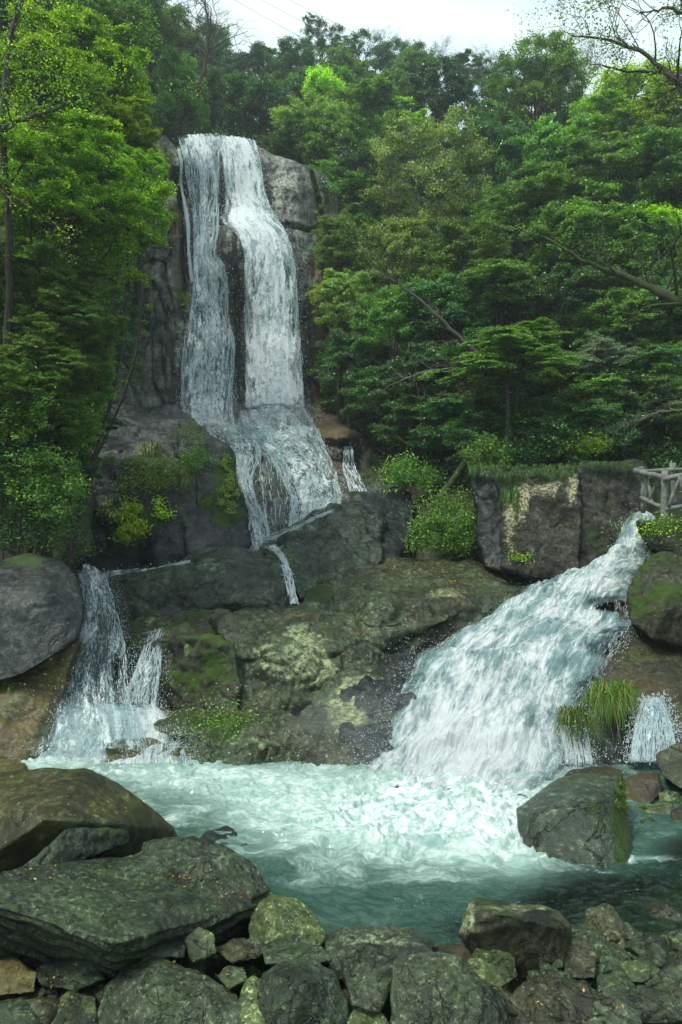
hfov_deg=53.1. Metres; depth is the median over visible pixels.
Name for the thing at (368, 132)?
tree
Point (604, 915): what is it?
stone
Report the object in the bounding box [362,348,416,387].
tree
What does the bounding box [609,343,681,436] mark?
tree
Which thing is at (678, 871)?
stone
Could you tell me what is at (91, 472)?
tree
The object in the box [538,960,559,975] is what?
stone
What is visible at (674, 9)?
leaning tree
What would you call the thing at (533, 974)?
stone
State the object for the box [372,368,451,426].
tree
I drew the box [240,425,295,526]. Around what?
fan waterfall
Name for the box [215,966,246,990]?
stone
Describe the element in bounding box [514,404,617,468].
shrub
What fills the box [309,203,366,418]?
tree
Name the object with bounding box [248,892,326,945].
round boulder
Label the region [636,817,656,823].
stone
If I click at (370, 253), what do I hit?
tree
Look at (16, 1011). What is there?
stone
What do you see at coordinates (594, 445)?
bush
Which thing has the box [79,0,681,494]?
undergrowth
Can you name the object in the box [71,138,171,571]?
tree
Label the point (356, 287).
tree
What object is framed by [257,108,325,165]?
tree
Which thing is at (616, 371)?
tree
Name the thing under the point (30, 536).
bush
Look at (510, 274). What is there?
tree
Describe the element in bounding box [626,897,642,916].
stone
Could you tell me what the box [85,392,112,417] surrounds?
bush
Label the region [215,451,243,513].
bush
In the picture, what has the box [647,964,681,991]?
corner stone
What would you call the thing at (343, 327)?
tree
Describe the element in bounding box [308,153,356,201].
tree
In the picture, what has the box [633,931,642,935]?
stone
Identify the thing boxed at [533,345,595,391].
tree
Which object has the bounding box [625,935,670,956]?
stone
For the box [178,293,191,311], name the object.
bush
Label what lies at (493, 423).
tree
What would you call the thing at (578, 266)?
tree
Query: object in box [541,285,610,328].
tree
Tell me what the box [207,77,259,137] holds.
tree
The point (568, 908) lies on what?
stone
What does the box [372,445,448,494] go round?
bush
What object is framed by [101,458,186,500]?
bush
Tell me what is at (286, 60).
tree
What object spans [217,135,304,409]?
waterfall
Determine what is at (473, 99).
tree
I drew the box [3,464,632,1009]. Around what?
fallen leaves
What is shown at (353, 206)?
tree
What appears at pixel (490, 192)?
tree
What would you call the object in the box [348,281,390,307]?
tree
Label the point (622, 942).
stone
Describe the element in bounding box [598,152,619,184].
tree
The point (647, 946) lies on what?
stone
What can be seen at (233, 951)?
flat stone
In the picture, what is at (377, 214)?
tree
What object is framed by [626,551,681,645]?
boulder
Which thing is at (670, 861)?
ground
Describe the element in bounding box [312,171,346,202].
bush
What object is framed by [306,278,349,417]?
tree
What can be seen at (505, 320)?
tree
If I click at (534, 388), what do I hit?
tree
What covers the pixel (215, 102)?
tree
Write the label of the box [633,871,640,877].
stone
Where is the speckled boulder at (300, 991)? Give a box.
[256,959,348,1023]
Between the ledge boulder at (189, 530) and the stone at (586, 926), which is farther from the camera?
the ledge boulder at (189, 530)
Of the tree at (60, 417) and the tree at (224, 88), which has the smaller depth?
the tree at (60, 417)
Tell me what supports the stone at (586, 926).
on the ground at (670, 861)
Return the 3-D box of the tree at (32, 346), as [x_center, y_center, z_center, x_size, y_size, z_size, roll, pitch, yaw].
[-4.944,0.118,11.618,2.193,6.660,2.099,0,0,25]
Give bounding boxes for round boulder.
[0,553,84,680]
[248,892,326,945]
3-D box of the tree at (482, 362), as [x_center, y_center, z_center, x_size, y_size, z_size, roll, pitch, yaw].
[3.819,-2.409,16.504,4.112,3.846,3.676,0,0,0]
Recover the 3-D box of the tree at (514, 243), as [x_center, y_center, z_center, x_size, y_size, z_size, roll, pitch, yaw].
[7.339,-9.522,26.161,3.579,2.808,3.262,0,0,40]
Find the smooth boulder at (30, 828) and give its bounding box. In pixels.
[0,767,176,872]
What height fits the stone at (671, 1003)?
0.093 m
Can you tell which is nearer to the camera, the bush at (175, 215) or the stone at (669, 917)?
the stone at (669, 917)
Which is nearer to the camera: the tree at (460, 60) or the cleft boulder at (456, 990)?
the cleft boulder at (456, 990)
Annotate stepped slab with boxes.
[0,836,270,982]
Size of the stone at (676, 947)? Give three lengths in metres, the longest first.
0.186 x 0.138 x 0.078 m
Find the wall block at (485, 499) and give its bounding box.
[470,475,505,573]
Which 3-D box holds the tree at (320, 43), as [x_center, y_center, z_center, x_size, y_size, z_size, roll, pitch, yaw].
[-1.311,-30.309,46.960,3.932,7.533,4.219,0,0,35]
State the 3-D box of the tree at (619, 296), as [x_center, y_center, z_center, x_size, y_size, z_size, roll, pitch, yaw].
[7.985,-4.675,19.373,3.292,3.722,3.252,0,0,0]
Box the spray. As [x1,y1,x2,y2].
[5,131,681,792]
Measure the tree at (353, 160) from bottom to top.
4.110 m
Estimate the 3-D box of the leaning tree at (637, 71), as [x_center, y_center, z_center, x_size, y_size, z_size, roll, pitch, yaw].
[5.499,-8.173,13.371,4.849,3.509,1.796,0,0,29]
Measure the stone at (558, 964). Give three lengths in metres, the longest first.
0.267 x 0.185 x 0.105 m
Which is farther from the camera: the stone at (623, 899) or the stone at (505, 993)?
the stone at (623, 899)
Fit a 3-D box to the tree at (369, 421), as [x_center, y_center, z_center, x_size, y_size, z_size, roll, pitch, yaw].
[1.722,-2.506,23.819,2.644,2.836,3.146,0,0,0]
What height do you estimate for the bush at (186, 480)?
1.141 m
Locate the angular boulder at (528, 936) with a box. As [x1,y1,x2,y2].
[459,897,571,978]
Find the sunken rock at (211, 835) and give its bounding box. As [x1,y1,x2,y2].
[200,826,246,851]
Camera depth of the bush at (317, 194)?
26.41 m
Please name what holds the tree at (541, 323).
on the lichen wall at (541, 520)
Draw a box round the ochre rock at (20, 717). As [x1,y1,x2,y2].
[0,640,80,761]
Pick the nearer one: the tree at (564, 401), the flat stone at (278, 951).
the flat stone at (278, 951)
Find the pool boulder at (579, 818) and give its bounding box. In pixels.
[516,773,633,882]
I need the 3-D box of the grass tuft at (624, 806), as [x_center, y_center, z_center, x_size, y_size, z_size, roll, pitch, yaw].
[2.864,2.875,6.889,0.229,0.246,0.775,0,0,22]
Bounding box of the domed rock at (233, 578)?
[97,546,296,625]
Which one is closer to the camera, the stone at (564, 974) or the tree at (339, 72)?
the stone at (564, 974)
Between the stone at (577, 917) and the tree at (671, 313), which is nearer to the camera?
the stone at (577, 917)
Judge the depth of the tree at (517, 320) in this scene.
20.91 m
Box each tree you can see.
[0,0,67,329]
[0,0,105,444]
[0,0,146,462]
[0,0,163,228]
[0,1,206,144]
[0,22,114,554]
[0,102,179,556]
[0,233,123,568]
[0,246,109,552]
[0,317,114,556]
[0,357,84,554]
[0,389,91,560]
[0,417,65,521]
[0,468,89,552]
[2,265,131,556]
[3,0,157,437]
[6,110,83,553]
[10,399,104,555]
[13,221,82,273]
[31,318,122,477]
[34,445,105,553]
[37,410,126,449]
[58,350,123,401]
[59,367,118,559]
[65,144,162,388]
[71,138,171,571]
[73,95,163,572]
[77,236,151,385]
[88,280,140,361]
[90,60,164,352]
[94,0,166,146]
[96,204,172,458]
[132,0,203,93]
[150,42,211,144]
[152,113,168,137]
[159,0,262,91]
[159,82,189,130]
[160,25,189,57]
[161,109,210,137]
[163,111,210,145]
[171,0,232,133]
[180,12,233,57]
[180,51,226,135]
[183,36,232,79]
[184,27,205,66]
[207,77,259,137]
[208,38,235,67]
[208,52,254,82]
[221,69,298,142]
[224,39,276,80]
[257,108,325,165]
[263,34,319,96]
[267,75,324,116]
[267,91,352,130]
[267,118,345,164]
[270,68,315,118]
[286,11,353,66]
[286,65,355,85]
[288,99,369,167]
[299,64,347,105]
[303,354,380,400]
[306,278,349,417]
[307,246,348,276]
[308,73,398,141]
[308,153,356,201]
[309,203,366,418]
[312,268,385,334]
[312,339,382,382]
[313,320,374,428]
[317,37,378,88]
[317,126,385,168]
[317,387,397,434]
[318,400,371,436]
[323,169,385,217]
[325,141,404,211]
[325,316,361,343]
[329,329,496,417]
[333,163,382,213]
[335,27,391,76]
[338,357,418,483]
[340,87,402,137]
[341,211,477,351]
[341,212,395,241]
[342,209,438,415]
[344,247,398,277]
[345,273,447,466]
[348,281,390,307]
[352,232,397,254]
[353,202,407,224]
[354,407,409,447]
[359,100,499,241]
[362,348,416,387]
[363,25,402,73]
[363,185,418,229]
[364,95,436,159]
[368,311,399,348]
[368,392,444,474]
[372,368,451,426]
[373,36,436,87]
[373,263,443,303]
[379,337,410,364]
[381,39,442,110]
[382,338,463,459]
[383,222,436,268]
[387,272,494,356]
[389,329,448,395]
[390,366,466,403]
[393,174,416,196]
[395,158,470,201]
[399,142,456,184]
[401,53,476,158]
[402,389,501,467]
[405,194,447,231]
[409,208,514,285]
[414,395,496,472]
[416,151,454,203]
[417,321,596,471]
[419,34,459,91]
[419,138,487,170]
[426,364,497,461]
[429,314,465,345]
[431,372,498,394]
[437,405,519,468]
[438,321,527,423]
[440,298,516,342]
[446,47,493,110]
[446,98,529,237]
[447,198,504,249]
[449,252,549,326]
[455,305,537,344]
[457,177,522,247]
[460,362,536,401]
[462,247,502,259]
[463,39,506,99]
[464,54,519,125]
[466,383,531,447]
[469,167,570,263]
[479,26,599,170]
[480,316,563,468]
[480,377,574,430]
[482,309,515,326]
[485,146,538,184]
[490,122,529,143]
[491,109,603,230]
[492,253,551,306]
[495,236,556,267]
[498,350,576,395]
[499,6,681,123]
[499,390,593,467]
[500,260,626,335]
[503,309,561,350]
[505,0,681,121]
[505,226,573,252]
[506,202,681,331]
[512,178,656,271]
[519,316,535,362]
[521,239,577,286]
[524,384,628,455]
[525,348,583,401]
[533,314,597,353]
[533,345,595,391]
[536,125,673,231]
[539,371,629,401]
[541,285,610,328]
[543,0,681,76]
[553,226,601,266]
[555,393,644,466]
[558,285,681,344]
[566,87,643,142]
[567,223,638,268]
[567,321,648,365]
[570,334,641,376]
[571,30,614,91]
[571,344,679,410]
[573,261,635,277]
[576,332,627,372]
[582,211,681,279]
[585,397,657,461]
[586,276,657,304]
[590,53,681,131]
[590,292,673,343]
[594,368,681,458]
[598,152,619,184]
[599,371,681,447]
[603,123,681,210]
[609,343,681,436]
[612,79,681,143]
[621,321,681,351]
[624,362,681,454]
[628,247,668,274]
[629,203,681,278]
[632,267,681,344]
[633,268,681,287]
[633,314,681,354]
[637,337,681,368]
[638,245,681,276]
[639,410,681,446]
[640,196,681,213]
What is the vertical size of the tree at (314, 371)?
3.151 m
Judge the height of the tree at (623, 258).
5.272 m
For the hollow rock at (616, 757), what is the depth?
8.94 m
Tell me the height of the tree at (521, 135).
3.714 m
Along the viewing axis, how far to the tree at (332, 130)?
29.19 m
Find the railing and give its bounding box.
[633,463,681,518]
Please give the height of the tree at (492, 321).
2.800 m
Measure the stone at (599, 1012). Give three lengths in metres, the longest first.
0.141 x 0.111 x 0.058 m
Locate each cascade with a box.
[30,563,148,755]
[125,629,161,706]
[367,511,655,797]
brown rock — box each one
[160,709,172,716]
[624,771,661,803]
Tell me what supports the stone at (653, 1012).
on the ground at (670, 861)
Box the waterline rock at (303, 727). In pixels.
[154,663,406,765]
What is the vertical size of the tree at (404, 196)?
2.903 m
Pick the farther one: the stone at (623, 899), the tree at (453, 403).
the tree at (453, 403)
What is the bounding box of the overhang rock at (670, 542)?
[636,516,681,555]
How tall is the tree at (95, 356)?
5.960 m
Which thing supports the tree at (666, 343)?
on the ground at (670, 861)
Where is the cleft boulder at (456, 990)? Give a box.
[390,951,508,1023]
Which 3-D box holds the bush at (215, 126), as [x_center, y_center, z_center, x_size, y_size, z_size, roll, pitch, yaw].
[-4.706,-15.046,25.724,4.260,2.834,4.070,0,0,0]
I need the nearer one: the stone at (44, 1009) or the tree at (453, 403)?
the stone at (44, 1009)
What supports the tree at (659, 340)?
on the ground at (670, 861)
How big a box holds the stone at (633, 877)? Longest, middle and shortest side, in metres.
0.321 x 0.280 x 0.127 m
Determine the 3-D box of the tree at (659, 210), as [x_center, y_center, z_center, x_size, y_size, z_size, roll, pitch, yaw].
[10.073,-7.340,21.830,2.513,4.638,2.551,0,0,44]
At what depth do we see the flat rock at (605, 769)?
7.90 m
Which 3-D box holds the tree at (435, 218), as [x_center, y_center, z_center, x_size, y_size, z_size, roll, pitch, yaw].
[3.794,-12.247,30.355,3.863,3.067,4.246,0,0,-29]
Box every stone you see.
[0,958,36,998]
[0,997,40,1023]
[2,994,17,999]
[18,992,32,997]
[25,996,59,1023]
[28,987,58,997]
[29,992,45,998]
[36,959,104,991]
[51,990,97,1023]
[58,989,84,997]
[89,983,107,1010]
[105,738,179,762]
[141,938,185,960]
[176,959,184,965]
[183,927,216,963]
[183,958,207,973]
[212,953,219,959]
[212,956,224,965]
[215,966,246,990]
[216,938,263,965]
[239,975,265,1023]
[247,964,260,977]
[261,938,331,966]
[347,1006,388,1023]
[385,1009,390,1016]
[467,948,516,986]
[492,986,511,1000]
[502,983,511,989]
[507,1004,517,1016]
[513,978,522,982]
[521,894,545,905]
[527,969,538,978]
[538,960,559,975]
[540,999,562,1021]
[542,885,563,907]
[544,902,555,909]
[547,1012,563,1020]
[552,959,564,968]
[553,996,571,1009]
[555,886,598,900]
[555,970,577,979]
[556,898,599,922]
[564,937,596,978]
[571,911,584,924]
[571,924,598,937]
[573,933,589,941]
[576,923,596,930]
[582,882,631,902]
[584,903,628,932]
[588,933,630,960]
[588,983,643,1023]
[591,987,615,1009]
[592,1009,605,1016]
[595,964,610,976]
[595,968,638,993]
[597,946,624,971]
[601,928,629,941]
[602,979,629,990]
[603,958,660,983]
[611,874,637,882]
[616,877,639,889]
[616,907,635,923]
[616,937,626,949]
[619,895,626,906]
[625,893,650,916]
[625,922,636,935]
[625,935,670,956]
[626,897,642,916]
[632,991,674,1023]
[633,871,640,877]
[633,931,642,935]
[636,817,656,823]
[636,985,681,1023]
[637,956,650,961]
[642,884,669,902]
[643,925,661,932]
[643,940,668,963]
[644,801,674,816]
[644,901,681,930]
[644,936,668,968]
[646,880,672,892]
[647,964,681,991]
[648,920,664,929]
[658,791,680,802]
[659,929,681,947]
[662,898,681,905]
[664,897,681,907]
[666,951,676,961]
[667,936,681,945]
[667,949,681,966]
[668,977,681,1002]
[670,942,681,951]
[671,804,681,821]
[674,866,681,877]
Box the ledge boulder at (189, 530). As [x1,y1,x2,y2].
[78,402,251,585]
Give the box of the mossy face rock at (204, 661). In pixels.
[125,622,242,710]
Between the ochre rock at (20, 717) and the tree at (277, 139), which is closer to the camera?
the ochre rock at (20, 717)
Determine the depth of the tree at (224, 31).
52.65 m
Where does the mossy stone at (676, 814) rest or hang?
in the water
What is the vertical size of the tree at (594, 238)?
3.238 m
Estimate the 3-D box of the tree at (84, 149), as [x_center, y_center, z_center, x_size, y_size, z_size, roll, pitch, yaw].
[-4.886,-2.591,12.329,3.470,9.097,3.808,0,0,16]
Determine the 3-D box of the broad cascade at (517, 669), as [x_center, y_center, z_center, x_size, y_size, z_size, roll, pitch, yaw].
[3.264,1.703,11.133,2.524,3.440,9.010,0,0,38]
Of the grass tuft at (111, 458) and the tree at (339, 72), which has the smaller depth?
the grass tuft at (111, 458)
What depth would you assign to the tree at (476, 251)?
25.20 m
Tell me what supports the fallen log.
on the ground at (670, 861)
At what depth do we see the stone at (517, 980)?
4.55 m
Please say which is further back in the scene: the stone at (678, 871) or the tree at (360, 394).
the tree at (360, 394)
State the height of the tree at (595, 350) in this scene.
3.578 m
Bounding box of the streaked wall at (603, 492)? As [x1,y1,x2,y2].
[576,459,648,568]
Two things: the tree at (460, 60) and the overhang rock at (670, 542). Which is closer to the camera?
the overhang rock at (670, 542)
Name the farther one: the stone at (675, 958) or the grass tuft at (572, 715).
the grass tuft at (572, 715)
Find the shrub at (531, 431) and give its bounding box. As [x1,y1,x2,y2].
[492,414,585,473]
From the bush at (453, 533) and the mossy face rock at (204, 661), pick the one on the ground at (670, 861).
the mossy face rock at (204, 661)
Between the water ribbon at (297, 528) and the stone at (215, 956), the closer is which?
the stone at (215, 956)
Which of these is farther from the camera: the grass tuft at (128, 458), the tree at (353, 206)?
the tree at (353, 206)
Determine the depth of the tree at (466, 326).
22.84 m
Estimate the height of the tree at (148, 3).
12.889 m
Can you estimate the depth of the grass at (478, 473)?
15.47 m
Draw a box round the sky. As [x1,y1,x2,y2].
[164,0,681,140]
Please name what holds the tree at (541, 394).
on the ground at (670, 861)
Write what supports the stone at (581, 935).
on the ground at (670, 861)
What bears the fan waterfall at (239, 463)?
on the cliff
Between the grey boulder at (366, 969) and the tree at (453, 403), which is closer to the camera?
the grey boulder at (366, 969)
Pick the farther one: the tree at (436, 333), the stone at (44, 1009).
the tree at (436, 333)
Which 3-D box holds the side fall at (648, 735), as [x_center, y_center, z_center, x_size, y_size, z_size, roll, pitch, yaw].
[3.994,2.764,8.687,0.523,0.763,0.903,0,0,28]
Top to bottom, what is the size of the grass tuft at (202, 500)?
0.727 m
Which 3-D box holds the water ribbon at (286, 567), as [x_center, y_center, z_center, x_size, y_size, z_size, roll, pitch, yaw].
[-1.242,1.278,14.621,0.264,1.018,3.222,0,0,-14]
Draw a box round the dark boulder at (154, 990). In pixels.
[97,957,241,1023]
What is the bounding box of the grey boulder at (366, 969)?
[340,942,405,1013]
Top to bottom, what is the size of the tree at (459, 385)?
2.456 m
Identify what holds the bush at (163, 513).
on the ledge boulder at (189, 530)
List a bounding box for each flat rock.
[303,580,353,603]
[563,765,622,780]
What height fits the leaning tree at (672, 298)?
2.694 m
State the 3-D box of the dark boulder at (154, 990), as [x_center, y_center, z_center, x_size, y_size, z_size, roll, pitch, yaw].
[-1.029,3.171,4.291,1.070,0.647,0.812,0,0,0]
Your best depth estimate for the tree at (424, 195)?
33.74 m
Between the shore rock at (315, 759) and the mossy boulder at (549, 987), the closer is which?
the mossy boulder at (549, 987)
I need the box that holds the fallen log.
[420,457,470,524]
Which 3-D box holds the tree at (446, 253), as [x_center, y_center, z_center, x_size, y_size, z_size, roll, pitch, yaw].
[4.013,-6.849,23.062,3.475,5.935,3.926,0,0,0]
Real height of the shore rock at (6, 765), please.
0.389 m
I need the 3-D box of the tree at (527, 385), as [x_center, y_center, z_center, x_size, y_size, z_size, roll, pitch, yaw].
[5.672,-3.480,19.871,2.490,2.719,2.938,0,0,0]
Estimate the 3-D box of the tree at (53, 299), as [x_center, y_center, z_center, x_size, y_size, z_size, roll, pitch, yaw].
[-4.746,-0.561,12.035,2.137,7.287,2.145,0,0,0]
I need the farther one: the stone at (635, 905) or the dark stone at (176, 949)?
the stone at (635, 905)
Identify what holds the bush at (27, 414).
on the ground at (670, 861)
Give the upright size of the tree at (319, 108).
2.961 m
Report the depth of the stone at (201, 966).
4.61 m
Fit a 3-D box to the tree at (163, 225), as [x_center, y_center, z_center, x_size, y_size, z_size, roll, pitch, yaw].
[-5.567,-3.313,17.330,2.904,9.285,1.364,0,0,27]
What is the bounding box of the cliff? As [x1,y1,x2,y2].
[84,135,407,557]
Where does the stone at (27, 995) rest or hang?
on the ground at (670, 861)
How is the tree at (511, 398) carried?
on the ground at (670, 861)
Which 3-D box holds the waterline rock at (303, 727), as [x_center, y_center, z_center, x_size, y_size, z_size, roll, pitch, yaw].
[-0.893,3.181,10.341,4.016,1.689,3.643,0,0,0]
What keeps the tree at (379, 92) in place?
on the ground at (670, 861)
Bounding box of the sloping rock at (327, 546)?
[258,503,387,602]
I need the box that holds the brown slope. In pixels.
[590,627,681,742]
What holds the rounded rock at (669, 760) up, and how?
in the water
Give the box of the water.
[21,751,681,984]
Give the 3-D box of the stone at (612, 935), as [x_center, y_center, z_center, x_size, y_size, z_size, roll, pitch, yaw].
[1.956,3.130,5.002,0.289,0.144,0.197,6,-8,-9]
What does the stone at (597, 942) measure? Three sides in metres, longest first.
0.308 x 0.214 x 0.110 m
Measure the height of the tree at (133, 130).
11.188 m
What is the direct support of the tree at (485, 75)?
on the ground at (670, 861)
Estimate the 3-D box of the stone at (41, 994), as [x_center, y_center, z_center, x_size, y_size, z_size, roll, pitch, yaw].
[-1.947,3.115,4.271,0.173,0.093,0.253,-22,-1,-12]
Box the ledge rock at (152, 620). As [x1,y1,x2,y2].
[112,609,215,651]
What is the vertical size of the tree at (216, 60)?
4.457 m
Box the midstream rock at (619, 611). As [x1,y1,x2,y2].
[595,601,629,620]
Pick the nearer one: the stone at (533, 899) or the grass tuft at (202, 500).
the stone at (533, 899)
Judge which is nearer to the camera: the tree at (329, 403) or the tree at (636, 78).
the tree at (329, 403)
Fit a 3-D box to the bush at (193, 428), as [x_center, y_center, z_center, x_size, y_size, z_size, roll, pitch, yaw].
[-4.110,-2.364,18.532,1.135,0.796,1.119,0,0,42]
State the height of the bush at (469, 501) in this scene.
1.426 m
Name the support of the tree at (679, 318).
on the ground at (670, 861)
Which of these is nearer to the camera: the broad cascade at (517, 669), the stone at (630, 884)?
the stone at (630, 884)
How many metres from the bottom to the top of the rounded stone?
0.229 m
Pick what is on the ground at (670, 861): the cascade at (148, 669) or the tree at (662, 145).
the tree at (662, 145)
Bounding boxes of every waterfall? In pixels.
[178,148,193,282]
[179,133,234,425]
[207,421,270,550]
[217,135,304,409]
[237,405,341,525]
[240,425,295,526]
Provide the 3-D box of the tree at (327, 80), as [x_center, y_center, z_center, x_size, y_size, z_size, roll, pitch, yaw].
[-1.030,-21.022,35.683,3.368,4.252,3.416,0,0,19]
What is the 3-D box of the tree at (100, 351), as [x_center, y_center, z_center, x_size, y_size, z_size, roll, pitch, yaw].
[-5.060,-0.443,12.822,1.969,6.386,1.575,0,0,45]
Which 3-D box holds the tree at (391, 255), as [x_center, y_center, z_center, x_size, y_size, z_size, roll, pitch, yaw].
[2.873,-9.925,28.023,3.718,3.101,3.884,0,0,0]
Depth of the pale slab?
4.84 m
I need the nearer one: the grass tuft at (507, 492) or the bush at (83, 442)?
the bush at (83, 442)
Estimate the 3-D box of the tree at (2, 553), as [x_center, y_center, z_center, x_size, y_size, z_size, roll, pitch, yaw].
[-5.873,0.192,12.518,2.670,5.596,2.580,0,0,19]
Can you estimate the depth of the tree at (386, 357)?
23.94 m
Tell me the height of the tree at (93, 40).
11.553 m
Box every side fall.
[560,724,592,764]
[630,697,674,762]
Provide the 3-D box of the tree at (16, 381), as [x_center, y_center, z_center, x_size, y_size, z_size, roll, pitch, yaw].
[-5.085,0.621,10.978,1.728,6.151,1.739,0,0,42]
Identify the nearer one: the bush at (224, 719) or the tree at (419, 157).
the bush at (224, 719)
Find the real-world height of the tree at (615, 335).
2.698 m
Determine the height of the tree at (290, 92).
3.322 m
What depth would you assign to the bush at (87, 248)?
22.92 m
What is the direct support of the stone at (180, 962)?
on the ground at (670, 861)
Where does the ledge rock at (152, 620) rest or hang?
on the mossy face rock at (204, 661)
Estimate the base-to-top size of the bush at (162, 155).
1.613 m
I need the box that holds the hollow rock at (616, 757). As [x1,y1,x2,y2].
[563,693,677,765]
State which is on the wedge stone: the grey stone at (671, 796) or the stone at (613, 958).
the grey stone at (671, 796)
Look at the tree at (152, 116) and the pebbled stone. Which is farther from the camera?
the tree at (152, 116)
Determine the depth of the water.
6.77 m
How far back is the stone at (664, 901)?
6.05 m
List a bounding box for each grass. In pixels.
[466,463,582,477]
[467,465,502,481]
[478,468,575,483]
[578,460,637,478]
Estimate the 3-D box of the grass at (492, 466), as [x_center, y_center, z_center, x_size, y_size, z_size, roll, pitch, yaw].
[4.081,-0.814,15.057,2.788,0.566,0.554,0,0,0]
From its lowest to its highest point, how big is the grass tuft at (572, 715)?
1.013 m
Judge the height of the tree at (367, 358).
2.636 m
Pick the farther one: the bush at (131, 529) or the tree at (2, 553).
the bush at (131, 529)
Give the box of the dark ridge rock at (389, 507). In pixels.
[341,486,413,559]
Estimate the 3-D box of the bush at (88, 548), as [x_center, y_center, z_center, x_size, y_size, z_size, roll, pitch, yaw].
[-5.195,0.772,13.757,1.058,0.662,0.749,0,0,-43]
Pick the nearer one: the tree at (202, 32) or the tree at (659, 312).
the tree at (659, 312)
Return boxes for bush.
[0,361,59,442]
[0,431,99,523]
[0,492,90,554]
[41,381,110,455]
[54,534,110,566]
[72,223,122,282]
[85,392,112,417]
[92,497,114,517]
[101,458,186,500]
[101,496,153,546]
[119,436,215,487]
[124,289,149,384]
[139,460,200,496]
[141,281,153,336]
[148,494,176,520]
[150,148,169,185]
[163,81,274,144]
[163,201,183,229]
[164,674,288,759]
[167,412,206,437]
[174,434,218,471]
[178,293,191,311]
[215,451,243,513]
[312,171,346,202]
[313,183,327,228]
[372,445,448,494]
[400,492,492,559]
[405,472,474,528]
[452,427,517,469]
[488,422,579,466]
[505,550,534,563]
[556,417,625,459]
[594,500,681,557]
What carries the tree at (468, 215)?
on the ground at (670, 861)
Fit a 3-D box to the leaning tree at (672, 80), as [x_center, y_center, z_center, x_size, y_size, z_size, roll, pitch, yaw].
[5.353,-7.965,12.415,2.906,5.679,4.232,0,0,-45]
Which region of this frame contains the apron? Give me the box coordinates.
[36,703,192,764]
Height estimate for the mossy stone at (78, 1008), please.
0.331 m
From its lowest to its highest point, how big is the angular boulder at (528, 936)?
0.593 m
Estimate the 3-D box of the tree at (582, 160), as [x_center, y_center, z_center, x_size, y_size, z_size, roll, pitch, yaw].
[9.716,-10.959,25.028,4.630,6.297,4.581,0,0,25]
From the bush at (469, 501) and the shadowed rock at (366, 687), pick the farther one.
the bush at (469, 501)
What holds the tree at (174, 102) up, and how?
on the ground at (670, 861)
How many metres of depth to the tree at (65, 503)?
12.33 m
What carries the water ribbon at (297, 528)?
on the sloping rock at (327, 546)
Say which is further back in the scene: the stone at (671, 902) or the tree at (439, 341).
the tree at (439, 341)
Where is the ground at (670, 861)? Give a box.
[0,111,681,1023]
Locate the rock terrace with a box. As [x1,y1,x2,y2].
[332,555,542,655]
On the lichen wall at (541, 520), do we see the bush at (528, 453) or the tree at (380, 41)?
the bush at (528, 453)
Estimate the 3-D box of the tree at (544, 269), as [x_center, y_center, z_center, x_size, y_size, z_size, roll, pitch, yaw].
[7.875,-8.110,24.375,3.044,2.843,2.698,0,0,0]
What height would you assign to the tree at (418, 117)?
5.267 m
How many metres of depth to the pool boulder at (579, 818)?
6.49 m
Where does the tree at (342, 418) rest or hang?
on the ground at (670, 861)
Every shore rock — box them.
[0,756,27,772]
[300,750,349,765]
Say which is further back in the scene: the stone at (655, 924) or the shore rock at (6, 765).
the shore rock at (6, 765)
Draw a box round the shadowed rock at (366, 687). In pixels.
[338,652,428,765]
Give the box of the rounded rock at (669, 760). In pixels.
[656,743,681,788]
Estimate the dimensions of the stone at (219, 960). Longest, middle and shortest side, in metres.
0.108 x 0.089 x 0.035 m
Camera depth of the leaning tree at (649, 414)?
13.17 m
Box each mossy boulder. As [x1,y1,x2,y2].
[507,971,594,1023]
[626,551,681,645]
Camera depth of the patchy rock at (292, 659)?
10.98 m
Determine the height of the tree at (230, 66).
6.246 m
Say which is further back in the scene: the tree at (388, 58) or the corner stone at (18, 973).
the tree at (388, 58)
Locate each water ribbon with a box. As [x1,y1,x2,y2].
[79,560,189,585]
[263,509,332,542]
[268,545,298,603]
[342,446,366,491]
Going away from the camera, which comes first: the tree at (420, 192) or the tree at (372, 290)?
the tree at (372, 290)
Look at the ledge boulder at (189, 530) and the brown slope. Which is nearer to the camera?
the brown slope
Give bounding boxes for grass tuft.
[2,680,16,694]
[99,455,115,468]
[116,455,142,473]
[133,441,166,457]
[195,491,217,512]
[313,578,333,585]
[359,472,370,478]
[497,484,519,508]
[547,704,611,761]
[575,676,646,754]
[613,776,633,816]
[635,802,648,808]
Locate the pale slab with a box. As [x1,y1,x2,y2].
[324,924,434,983]
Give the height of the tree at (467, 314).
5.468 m
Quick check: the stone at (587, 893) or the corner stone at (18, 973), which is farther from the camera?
the stone at (587, 893)
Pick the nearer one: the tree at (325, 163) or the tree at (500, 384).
the tree at (500, 384)
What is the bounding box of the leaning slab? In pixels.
[24,827,129,865]
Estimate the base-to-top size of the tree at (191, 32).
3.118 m
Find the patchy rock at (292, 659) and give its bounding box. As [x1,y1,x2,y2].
[208,600,389,715]
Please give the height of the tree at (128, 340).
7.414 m
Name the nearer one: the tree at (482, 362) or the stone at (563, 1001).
the stone at (563, 1001)
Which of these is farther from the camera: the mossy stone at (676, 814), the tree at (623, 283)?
the tree at (623, 283)
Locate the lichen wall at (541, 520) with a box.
[495,469,582,582]
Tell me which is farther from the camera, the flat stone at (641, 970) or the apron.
the apron
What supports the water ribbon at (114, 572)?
on the domed rock at (233, 578)
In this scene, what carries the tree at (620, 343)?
on the ground at (670, 861)
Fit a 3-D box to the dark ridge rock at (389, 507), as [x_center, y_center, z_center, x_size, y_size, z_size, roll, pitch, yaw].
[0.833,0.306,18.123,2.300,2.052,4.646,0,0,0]
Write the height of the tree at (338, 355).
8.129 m

